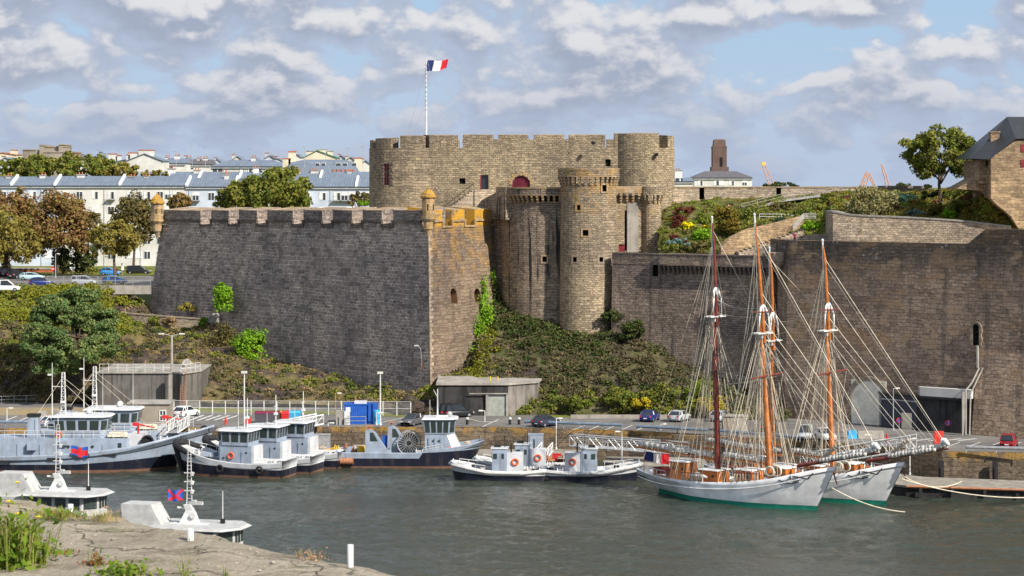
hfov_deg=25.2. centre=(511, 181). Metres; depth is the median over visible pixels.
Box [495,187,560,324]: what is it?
gate tower
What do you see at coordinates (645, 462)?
pontoon
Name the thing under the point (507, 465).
tug
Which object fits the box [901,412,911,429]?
door
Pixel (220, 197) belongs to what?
broadleaf tree
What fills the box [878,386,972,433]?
wall annex
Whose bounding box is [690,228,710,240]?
shrub
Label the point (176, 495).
signal flag
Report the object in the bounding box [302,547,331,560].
weed plant
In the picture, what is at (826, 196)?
shrub
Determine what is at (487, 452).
pontoon
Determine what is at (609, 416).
kerb wall
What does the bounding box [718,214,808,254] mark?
garden stair
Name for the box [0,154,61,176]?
broadleaf tree
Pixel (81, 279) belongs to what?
parked car
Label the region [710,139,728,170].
brown tower
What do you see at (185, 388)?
wooden ladder
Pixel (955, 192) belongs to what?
shrub
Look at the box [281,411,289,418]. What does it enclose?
waste bin
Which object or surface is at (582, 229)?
window frame
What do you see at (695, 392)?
shrub
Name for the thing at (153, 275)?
town ground
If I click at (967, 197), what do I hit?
shrub
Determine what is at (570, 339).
undergrowth
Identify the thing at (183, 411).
parked car
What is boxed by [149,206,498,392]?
bastion
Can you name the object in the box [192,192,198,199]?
window
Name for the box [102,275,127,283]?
parked car
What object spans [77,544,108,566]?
weed plant
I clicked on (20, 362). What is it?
undergrowth
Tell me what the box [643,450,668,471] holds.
ensign
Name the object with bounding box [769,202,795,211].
shrub
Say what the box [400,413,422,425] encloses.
parked car
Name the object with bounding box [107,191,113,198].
window
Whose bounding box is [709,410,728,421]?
parked car
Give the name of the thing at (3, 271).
parked car
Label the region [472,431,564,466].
tug
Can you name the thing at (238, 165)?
town house
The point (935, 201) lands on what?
ground cover
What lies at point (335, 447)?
net pile
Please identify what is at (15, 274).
parked car
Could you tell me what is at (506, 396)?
bunker
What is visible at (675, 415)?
parked car
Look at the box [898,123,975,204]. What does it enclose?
broadleaf tree
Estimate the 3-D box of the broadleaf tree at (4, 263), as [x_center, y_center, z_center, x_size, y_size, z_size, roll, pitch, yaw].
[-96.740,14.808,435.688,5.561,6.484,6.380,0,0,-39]
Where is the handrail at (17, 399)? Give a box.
[0,395,38,402]
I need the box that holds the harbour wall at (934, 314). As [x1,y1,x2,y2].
[770,229,1023,452]
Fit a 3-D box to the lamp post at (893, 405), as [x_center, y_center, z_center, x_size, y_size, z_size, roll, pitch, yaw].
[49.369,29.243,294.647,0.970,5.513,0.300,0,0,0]
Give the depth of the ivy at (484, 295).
337.04 m
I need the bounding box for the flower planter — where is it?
[14,268,52,271]
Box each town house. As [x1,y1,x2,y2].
[148,165,368,177]
[165,153,191,171]
[185,155,216,171]
[210,155,282,171]
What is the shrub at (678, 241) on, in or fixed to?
on the garden slope at (720, 201)
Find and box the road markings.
[8,415,1020,446]
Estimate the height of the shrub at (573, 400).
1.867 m
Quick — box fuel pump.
[336,410,349,424]
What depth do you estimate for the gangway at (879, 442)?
270.88 m
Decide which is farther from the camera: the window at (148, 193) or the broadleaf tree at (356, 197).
the window at (148, 193)
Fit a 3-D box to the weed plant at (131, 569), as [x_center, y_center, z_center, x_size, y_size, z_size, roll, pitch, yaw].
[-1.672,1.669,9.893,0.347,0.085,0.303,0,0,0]
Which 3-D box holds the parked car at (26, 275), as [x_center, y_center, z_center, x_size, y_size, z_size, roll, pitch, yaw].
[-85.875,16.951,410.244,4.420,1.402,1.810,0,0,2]
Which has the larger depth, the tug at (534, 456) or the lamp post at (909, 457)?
the tug at (534, 456)
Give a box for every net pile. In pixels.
[318,445,326,449]
[326,444,339,449]
[344,443,355,451]
[546,452,554,462]
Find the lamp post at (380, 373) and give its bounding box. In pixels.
[377,371,382,424]
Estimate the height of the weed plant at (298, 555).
0.062 m
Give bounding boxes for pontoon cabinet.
[528,433,543,447]
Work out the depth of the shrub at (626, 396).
312.91 m
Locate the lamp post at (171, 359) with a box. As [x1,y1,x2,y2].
[158,333,184,370]
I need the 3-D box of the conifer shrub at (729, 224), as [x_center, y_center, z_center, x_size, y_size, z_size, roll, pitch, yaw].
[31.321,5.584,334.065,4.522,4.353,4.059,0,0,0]
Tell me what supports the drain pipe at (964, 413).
attached to the harbour wall at (934, 314)
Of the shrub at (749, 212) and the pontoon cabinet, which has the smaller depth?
the pontoon cabinet
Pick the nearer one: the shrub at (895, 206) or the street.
the shrub at (895, 206)
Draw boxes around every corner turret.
[150,193,164,238]
[420,187,435,236]
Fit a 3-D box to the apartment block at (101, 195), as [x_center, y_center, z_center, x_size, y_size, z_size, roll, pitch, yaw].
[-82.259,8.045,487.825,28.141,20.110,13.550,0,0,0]
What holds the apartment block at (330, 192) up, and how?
on the town ground at (153, 275)
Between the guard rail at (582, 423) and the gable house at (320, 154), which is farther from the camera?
the gable house at (320, 154)
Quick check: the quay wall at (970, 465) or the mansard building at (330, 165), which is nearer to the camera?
the quay wall at (970, 465)
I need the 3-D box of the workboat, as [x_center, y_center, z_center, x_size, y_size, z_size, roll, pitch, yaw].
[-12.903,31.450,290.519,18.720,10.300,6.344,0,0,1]
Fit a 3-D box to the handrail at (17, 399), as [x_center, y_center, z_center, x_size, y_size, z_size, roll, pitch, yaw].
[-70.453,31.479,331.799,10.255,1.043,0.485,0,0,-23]
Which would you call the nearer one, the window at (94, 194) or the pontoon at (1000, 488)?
the pontoon at (1000, 488)
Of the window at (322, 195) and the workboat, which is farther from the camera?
the window at (322, 195)
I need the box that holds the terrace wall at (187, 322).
[121,311,203,328]
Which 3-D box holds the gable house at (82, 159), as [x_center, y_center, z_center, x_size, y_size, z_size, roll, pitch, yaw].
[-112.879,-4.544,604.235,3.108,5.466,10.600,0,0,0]
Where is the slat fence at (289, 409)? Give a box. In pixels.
[174,400,410,415]
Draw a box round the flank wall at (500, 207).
[481,187,530,292]
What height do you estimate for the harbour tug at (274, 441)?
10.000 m
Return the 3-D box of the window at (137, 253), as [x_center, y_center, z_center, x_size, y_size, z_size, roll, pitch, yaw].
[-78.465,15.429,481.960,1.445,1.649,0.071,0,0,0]
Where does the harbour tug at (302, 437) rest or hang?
on the water
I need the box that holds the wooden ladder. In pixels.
[180,367,186,403]
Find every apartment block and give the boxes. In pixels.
[0,172,56,265]
[53,172,188,265]
[185,172,268,207]
[294,175,368,207]
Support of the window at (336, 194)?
in the apartment block at (330, 192)
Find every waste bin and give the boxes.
[254,411,267,421]
[267,411,279,421]
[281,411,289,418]
[289,410,300,418]
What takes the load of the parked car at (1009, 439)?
on the quay ground at (890, 432)
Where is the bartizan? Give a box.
[640,185,664,252]
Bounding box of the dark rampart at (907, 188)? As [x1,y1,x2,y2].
[877,186,934,191]
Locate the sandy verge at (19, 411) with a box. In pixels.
[0,407,84,414]
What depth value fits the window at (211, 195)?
482.00 m
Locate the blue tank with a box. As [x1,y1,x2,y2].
[373,409,378,423]
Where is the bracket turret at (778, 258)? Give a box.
[767,252,784,279]
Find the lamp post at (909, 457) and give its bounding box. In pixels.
[909,437,915,474]
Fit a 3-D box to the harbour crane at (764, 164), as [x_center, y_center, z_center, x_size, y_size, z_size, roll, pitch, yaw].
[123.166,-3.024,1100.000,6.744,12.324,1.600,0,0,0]
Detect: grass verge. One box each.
[195,408,405,416]
[551,415,667,418]
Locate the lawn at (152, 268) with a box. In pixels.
[0,266,154,275]
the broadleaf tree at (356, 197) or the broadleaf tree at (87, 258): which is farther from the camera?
the broadleaf tree at (87, 258)
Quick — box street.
[0,276,153,286]
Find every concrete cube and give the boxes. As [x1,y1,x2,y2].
[39,411,46,416]
[53,409,59,414]
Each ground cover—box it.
[656,191,854,252]
[658,190,853,246]
[658,195,824,252]
[742,189,852,227]
[826,188,1022,228]
[827,189,995,221]
[829,187,954,205]
[834,189,1011,224]
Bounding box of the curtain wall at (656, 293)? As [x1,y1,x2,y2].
[611,252,776,394]
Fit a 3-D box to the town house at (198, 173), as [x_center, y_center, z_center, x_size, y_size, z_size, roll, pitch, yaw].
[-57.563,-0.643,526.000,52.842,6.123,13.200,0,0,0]
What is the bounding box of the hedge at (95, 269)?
[74,267,97,273]
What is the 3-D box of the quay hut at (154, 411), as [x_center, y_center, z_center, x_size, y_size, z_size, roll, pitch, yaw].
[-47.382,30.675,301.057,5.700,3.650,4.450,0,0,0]
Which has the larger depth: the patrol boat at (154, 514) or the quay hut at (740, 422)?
the quay hut at (740, 422)
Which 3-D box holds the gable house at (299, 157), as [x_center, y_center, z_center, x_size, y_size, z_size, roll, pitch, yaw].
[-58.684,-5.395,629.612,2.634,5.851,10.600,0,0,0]
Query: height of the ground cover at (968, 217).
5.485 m
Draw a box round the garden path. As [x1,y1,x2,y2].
[759,195,820,206]
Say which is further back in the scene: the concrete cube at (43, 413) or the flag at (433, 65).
the flag at (433, 65)
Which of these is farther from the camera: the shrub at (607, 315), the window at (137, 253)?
the window at (137, 253)
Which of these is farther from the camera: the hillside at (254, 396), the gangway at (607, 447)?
the hillside at (254, 396)
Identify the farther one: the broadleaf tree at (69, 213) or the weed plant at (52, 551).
the broadleaf tree at (69, 213)
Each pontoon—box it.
[176,449,580,465]
[602,457,706,476]
[837,466,1023,499]
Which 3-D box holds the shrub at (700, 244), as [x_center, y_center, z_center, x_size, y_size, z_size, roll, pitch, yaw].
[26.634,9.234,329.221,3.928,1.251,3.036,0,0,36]
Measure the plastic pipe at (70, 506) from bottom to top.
0.080 m
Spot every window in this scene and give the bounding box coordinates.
[30,191,35,198]
[44,251,50,258]
[76,191,82,198]
[91,191,97,198]
[91,206,97,212]
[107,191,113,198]
[107,206,113,213]
[127,191,133,198]
[135,251,141,258]
[144,191,150,198]
[144,251,150,258]
[165,191,170,198]
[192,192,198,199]
[208,192,214,199]
[319,192,325,199]
[334,192,339,199]
[341,192,347,199]
[380,162,392,184]
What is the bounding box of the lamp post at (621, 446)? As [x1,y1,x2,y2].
[615,431,622,462]
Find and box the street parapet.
[21,285,150,293]
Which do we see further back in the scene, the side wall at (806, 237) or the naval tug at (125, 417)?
the side wall at (806, 237)
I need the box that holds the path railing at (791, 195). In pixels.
[741,187,846,206]
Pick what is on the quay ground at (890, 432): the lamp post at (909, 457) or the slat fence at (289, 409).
the slat fence at (289, 409)
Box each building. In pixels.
[282,151,362,171]
[674,168,693,186]
[689,171,752,186]
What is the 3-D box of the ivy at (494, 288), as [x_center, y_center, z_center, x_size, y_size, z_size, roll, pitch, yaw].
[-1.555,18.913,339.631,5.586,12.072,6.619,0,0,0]
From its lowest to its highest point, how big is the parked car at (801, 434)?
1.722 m
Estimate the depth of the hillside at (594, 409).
321.45 m
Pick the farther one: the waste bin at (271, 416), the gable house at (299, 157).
the gable house at (299, 157)
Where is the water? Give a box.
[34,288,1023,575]
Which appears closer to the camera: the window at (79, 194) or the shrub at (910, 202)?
the shrub at (910, 202)
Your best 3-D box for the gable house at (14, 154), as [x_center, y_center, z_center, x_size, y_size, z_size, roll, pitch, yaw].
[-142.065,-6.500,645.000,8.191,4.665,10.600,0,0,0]
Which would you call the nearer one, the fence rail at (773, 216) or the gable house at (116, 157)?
the fence rail at (773, 216)
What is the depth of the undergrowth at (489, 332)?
328.38 m
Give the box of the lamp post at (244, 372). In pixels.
[241,371,246,426]
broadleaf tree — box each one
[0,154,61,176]
[0,186,43,266]
[0,208,43,271]
[0,252,17,269]
[24,189,94,275]
[45,150,121,176]
[51,246,75,274]
[71,246,98,274]
[78,209,105,266]
[86,219,143,275]
[101,162,139,175]
[109,188,159,264]
[140,169,168,175]
[166,192,192,208]
[212,181,242,207]
[226,165,313,207]
[347,190,368,206]
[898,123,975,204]
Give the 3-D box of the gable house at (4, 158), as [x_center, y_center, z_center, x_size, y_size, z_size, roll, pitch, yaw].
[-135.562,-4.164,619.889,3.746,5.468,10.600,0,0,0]
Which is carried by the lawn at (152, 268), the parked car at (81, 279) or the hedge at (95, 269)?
the hedge at (95, 269)
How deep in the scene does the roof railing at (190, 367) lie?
321.99 m
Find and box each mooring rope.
[832,488,904,511]
[901,478,1023,497]
[904,476,961,487]
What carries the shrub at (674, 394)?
on the hillside at (594, 409)
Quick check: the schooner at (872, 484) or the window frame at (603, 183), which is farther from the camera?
the window frame at (603, 183)
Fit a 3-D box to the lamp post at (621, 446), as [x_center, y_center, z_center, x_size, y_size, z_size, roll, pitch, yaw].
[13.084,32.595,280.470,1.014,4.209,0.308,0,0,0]
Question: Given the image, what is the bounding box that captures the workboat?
[335,389,483,467]
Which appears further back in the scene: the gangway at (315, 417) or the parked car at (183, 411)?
the parked car at (183, 411)
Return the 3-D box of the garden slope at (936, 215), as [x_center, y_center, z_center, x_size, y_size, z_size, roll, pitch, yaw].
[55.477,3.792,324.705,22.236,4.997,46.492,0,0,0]
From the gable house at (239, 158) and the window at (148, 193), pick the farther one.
the gable house at (239, 158)
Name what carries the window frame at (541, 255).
in the gate tower at (530, 255)
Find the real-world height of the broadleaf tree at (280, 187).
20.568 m
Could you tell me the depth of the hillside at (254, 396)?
335.61 m
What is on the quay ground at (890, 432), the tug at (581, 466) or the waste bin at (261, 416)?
the waste bin at (261, 416)
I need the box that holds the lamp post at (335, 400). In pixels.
[334,392,341,413]
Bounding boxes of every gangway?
[166,414,189,433]
[289,413,323,425]
[536,442,552,455]
[569,434,688,454]
[800,434,916,467]
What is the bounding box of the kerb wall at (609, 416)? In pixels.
[571,415,666,418]
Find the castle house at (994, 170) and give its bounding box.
[947,117,1023,227]
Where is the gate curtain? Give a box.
[616,186,642,252]
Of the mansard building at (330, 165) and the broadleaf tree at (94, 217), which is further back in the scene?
the mansard building at (330, 165)
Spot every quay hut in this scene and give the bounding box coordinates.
[126,399,174,425]
[721,414,747,430]
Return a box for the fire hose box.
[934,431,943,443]
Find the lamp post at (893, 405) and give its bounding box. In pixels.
[893,387,899,429]
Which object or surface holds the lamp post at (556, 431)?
on the pontoon at (487, 452)
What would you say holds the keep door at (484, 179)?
in the castle keep
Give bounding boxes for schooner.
[635,213,880,509]
[703,239,949,505]
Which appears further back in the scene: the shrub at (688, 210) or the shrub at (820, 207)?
the shrub at (688, 210)
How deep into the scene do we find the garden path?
346.48 m
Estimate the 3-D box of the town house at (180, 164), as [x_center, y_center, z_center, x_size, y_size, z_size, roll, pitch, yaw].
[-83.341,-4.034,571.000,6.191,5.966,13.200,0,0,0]
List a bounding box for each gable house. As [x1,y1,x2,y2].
[0,150,21,166]
[1,156,14,167]
[75,153,87,174]
[107,153,125,171]
[124,150,168,171]
[214,157,224,163]
[232,154,245,159]
[264,153,277,161]
[296,152,302,160]
[302,149,339,159]
[337,154,344,159]
[345,156,353,161]
[362,158,368,171]
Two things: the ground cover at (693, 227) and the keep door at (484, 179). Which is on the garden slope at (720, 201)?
the ground cover at (693, 227)
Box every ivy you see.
[468,265,497,356]
[489,274,505,319]
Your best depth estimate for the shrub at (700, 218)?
340.37 m
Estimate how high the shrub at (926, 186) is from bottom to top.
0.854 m
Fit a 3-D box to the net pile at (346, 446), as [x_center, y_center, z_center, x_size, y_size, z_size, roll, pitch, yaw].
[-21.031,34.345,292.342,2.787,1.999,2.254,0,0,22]
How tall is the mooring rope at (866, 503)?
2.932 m
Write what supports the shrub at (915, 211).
on the garden slope at (936, 215)
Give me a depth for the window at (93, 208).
482.00 m
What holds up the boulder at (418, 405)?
on the quay ground at (890, 432)
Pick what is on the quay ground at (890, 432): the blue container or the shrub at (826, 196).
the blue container
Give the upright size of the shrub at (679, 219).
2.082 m
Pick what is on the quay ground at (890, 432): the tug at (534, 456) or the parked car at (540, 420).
the parked car at (540, 420)
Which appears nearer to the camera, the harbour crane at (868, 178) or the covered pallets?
the covered pallets
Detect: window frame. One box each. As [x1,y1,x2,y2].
[159,410,165,420]
[541,255,547,263]
[571,255,577,263]
[575,203,581,211]
[581,228,589,236]
[598,255,604,263]
[600,183,607,192]
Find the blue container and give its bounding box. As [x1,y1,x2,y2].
[344,400,377,423]
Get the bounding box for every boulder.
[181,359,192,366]
[207,313,220,324]
[392,394,427,414]
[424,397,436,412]
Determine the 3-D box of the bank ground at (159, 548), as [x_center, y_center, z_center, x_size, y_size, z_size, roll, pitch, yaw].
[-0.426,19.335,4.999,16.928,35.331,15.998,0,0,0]
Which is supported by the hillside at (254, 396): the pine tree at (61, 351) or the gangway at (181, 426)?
the pine tree at (61, 351)
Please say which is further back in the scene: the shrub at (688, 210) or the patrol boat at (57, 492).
the shrub at (688, 210)
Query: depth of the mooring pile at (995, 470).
269.95 m
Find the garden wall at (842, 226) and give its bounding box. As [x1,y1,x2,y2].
[825,210,1011,242]
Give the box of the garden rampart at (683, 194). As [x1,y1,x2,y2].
[673,187,867,253]
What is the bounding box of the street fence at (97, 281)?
[47,276,150,284]
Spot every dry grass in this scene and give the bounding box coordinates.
[105,293,433,407]
[432,369,511,395]
[544,343,686,386]
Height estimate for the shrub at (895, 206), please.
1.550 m
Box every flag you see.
[71,445,87,457]
[168,489,182,501]
[425,59,447,71]
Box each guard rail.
[0,420,27,426]
[524,420,622,429]
[636,425,707,434]
[720,429,799,441]
[966,445,1023,452]
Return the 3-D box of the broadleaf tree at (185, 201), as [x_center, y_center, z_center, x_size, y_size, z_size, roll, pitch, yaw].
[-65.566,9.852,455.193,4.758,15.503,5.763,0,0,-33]
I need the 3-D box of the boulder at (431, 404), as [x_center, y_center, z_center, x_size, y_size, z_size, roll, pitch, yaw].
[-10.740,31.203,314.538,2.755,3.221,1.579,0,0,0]
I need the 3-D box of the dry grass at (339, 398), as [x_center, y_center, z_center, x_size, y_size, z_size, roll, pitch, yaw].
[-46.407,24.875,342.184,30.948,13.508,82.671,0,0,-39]
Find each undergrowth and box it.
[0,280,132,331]
[0,302,221,360]
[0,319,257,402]
[0,320,140,374]
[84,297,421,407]
[135,305,432,414]
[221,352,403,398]
[433,304,792,419]
[442,327,501,377]
[490,292,621,355]
[515,385,758,416]
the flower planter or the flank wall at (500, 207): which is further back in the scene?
the flower planter
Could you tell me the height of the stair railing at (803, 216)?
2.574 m
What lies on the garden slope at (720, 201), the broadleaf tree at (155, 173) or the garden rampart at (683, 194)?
the garden rampart at (683, 194)
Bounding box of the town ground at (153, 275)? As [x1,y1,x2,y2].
[0,188,1023,287]
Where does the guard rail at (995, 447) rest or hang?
on the quay ground at (890, 432)
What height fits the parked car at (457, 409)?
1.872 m
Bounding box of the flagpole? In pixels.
[408,62,450,134]
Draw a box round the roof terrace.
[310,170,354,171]
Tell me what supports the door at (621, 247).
in the gate curtain
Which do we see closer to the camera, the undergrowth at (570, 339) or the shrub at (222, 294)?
the undergrowth at (570, 339)
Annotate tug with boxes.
[0,363,186,473]
[26,366,214,444]
[172,398,297,478]
[202,395,324,473]
[273,391,351,468]
[448,442,548,481]
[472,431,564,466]
[537,442,643,481]
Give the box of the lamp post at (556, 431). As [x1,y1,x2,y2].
[555,417,562,448]
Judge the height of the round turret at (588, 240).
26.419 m
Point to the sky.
(823, 93)
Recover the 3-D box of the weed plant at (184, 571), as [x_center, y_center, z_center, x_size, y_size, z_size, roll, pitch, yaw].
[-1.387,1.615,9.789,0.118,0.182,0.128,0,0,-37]
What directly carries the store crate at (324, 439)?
on the pontoon at (487, 452)
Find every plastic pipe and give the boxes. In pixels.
[67,504,73,512]
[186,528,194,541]
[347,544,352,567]
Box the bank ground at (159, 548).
[0,499,392,575]
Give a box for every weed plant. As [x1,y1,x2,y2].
[0,478,85,571]
[29,506,57,515]
[30,503,100,521]
[40,537,83,554]
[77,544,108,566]
[83,555,164,575]
[86,506,126,522]
[173,539,202,575]
[291,548,307,557]
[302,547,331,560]
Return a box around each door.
[480,175,488,188]
[619,245,624,251]
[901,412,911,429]
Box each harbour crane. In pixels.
[762,162,773,183]
[863,173,875,186]
[881,164,889,185]
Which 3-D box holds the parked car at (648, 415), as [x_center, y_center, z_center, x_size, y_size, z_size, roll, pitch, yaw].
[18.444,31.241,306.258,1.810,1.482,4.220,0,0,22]
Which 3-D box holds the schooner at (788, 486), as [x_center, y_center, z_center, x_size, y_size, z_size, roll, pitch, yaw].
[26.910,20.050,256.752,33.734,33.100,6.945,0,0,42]
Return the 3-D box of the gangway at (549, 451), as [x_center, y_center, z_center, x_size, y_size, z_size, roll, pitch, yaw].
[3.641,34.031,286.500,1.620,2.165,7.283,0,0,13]
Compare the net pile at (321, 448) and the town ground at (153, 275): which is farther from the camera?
the town ground at (153, 275)
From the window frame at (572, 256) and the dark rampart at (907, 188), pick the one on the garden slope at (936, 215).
the dark rampart at (907, 188)
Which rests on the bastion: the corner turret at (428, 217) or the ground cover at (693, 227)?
the corner turret at (428, 217)
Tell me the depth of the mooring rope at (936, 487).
257.89 m
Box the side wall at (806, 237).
[759,233,827,254]
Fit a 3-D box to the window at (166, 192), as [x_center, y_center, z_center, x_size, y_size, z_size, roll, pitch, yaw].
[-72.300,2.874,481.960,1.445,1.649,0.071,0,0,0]
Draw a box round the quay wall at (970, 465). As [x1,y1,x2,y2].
[0,427,1023,480]
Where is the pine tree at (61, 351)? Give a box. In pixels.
[18,286,120,391]
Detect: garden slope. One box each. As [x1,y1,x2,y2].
[658,198,825,253]
[829,190,1007,222]
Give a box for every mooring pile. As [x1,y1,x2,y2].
[939,461,943,477]
[992,461,997,479]
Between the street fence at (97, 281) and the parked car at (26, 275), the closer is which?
the street fence at (97, 281)
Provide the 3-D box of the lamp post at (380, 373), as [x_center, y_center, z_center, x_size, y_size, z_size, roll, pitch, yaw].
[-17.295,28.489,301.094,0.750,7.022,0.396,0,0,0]
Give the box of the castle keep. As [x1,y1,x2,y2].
[369,133,673,209]
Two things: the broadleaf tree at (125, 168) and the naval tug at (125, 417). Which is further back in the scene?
the broadleaf tree at (125, 168)
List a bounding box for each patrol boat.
[0,424,113,515]
[121,440,251,543]
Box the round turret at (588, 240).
[557,168,619,334]
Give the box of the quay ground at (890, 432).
[0,401,1023,452]
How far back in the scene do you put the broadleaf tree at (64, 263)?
429.11 m
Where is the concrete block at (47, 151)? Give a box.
[21,144,81,176]
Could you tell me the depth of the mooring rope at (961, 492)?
253.66 m
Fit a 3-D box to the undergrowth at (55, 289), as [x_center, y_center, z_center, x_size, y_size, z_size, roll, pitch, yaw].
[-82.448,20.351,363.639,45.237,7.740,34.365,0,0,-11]
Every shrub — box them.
[146,316,159,326]
[160,316,176,325]
[176,302,196,311]
[198,317,208,326]
[206,321,240,346]
[212,282,233,312]
[228,327,269,360]
[358,199,368,205]
[561,394,582,406]
[577,399,591,409]
[600,307,625,324]
[604,386,638,406]
[616,319,644,341]
[631,397,650,408]
[645,381,697,408]
[661,243,682,250]
[665,238,690,246]
[669,234,680,239]
[670,214,686,227]
[672,206,695,214]
[681,221,695,229]
[681,377,713,403]
[682,241,710,249]
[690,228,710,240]
[696,212,715,224]
[696,395,726,414]
[712,205,741,233]
[735,207,757,218]
[762,182,799,186]
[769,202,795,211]
[772,217,785,222]
[800,220,824,230]
[811,203,828,211]
[820,193,844,200]
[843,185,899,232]
[888,191,916,203]
[889,203,900,208]
[896,182,910,185]
[906,198,932,205]
[906,209,924,215]
[921,190,947,199]
[924,184,931,188]
[925,203,945,214]
[941,208,958,218]
[942,199,971,211]
[944,189,971,197]
[958,193,972,199]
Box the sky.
[0,0,1023,187]
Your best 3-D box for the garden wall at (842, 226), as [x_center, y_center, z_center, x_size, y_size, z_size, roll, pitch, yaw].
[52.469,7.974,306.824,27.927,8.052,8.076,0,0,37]
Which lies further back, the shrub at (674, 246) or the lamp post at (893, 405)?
the shrub at (674, 246)
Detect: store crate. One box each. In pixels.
[314,433,330,448]
[552,453,560,460]
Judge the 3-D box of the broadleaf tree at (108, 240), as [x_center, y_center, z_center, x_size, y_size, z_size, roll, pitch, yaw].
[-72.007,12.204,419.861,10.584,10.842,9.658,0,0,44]
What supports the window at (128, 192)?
in the apartment block at (101, 195)
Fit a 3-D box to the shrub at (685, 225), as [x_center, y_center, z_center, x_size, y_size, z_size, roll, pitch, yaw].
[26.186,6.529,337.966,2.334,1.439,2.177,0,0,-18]
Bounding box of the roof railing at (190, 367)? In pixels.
[99,362,200,371]
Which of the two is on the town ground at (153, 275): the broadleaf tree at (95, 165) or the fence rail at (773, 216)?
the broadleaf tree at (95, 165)
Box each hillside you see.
[0,284,438,414]
[434,299,787,419]
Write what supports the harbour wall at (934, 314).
on the quay ground at (890, 432)
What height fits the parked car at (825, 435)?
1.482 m
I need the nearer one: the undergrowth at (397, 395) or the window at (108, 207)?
the undergrowth at (397, 395)
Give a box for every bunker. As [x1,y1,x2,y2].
[97,364,210,406]
[436,376,541,415]
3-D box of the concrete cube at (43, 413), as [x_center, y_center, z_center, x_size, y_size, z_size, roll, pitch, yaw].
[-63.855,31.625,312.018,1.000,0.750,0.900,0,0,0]
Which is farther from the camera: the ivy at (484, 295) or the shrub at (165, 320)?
the shrub at (165, 320)
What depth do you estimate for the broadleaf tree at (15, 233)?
416.24 m
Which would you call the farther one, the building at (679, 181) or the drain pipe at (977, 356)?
the building at (679, 181)
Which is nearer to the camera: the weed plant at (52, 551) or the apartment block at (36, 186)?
the weed plant at (52, 551)
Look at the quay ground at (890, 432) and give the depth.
301.80 m
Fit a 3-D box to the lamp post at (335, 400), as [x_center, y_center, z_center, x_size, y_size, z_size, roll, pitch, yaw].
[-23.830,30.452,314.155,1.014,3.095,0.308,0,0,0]
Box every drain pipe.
[962,368,983,435]
[976,346,978,367]
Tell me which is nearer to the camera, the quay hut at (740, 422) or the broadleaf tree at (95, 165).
the quay hut at (740, 422)
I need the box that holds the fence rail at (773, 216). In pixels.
[759,214,793,218]
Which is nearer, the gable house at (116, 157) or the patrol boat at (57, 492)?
the patrol boat at (57, 492)
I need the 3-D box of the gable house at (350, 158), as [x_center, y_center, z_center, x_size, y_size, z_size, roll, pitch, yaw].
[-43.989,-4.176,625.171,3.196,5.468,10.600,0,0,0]
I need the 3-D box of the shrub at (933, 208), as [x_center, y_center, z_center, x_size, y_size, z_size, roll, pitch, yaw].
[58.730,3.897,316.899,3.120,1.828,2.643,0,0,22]
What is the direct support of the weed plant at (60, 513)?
on the bank ground at (159, 548)
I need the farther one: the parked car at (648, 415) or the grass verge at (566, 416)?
the grass verge at (566, 416)
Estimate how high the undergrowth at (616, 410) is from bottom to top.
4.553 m
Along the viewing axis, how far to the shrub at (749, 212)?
339.06 m
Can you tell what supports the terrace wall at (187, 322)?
on the hillside at (254, 396)
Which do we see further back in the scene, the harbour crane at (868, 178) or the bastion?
the harbour crane at (868, 178)
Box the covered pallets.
[847,430,883,438]
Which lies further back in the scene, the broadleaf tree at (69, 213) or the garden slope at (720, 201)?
the broadleaf tree at (69, 213)
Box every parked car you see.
[0,268,13,276]
[0,280,20,290]
[7,270,23,278]
[19,272,44,279]
[28,277,50,284]
[40,415,53,427]
[70,275,96,284]
[99,267,120,274]
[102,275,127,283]
[126,265,150,273]
[174,405,199,416]
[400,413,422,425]
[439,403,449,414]
[445,403,473,416]
[531,415,560,426]
[639,410,659,421]
[668,410,690,421]
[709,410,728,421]
[797,424,812,439]
[814,427,836,440]
[1000,433,1017,446]
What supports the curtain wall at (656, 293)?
on the quay ground at (890, 432)
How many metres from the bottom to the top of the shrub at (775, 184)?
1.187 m
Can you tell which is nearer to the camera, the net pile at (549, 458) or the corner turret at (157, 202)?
the net pile at (549, 458)
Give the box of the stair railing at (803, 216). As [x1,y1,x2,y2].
[793,213,815,229]

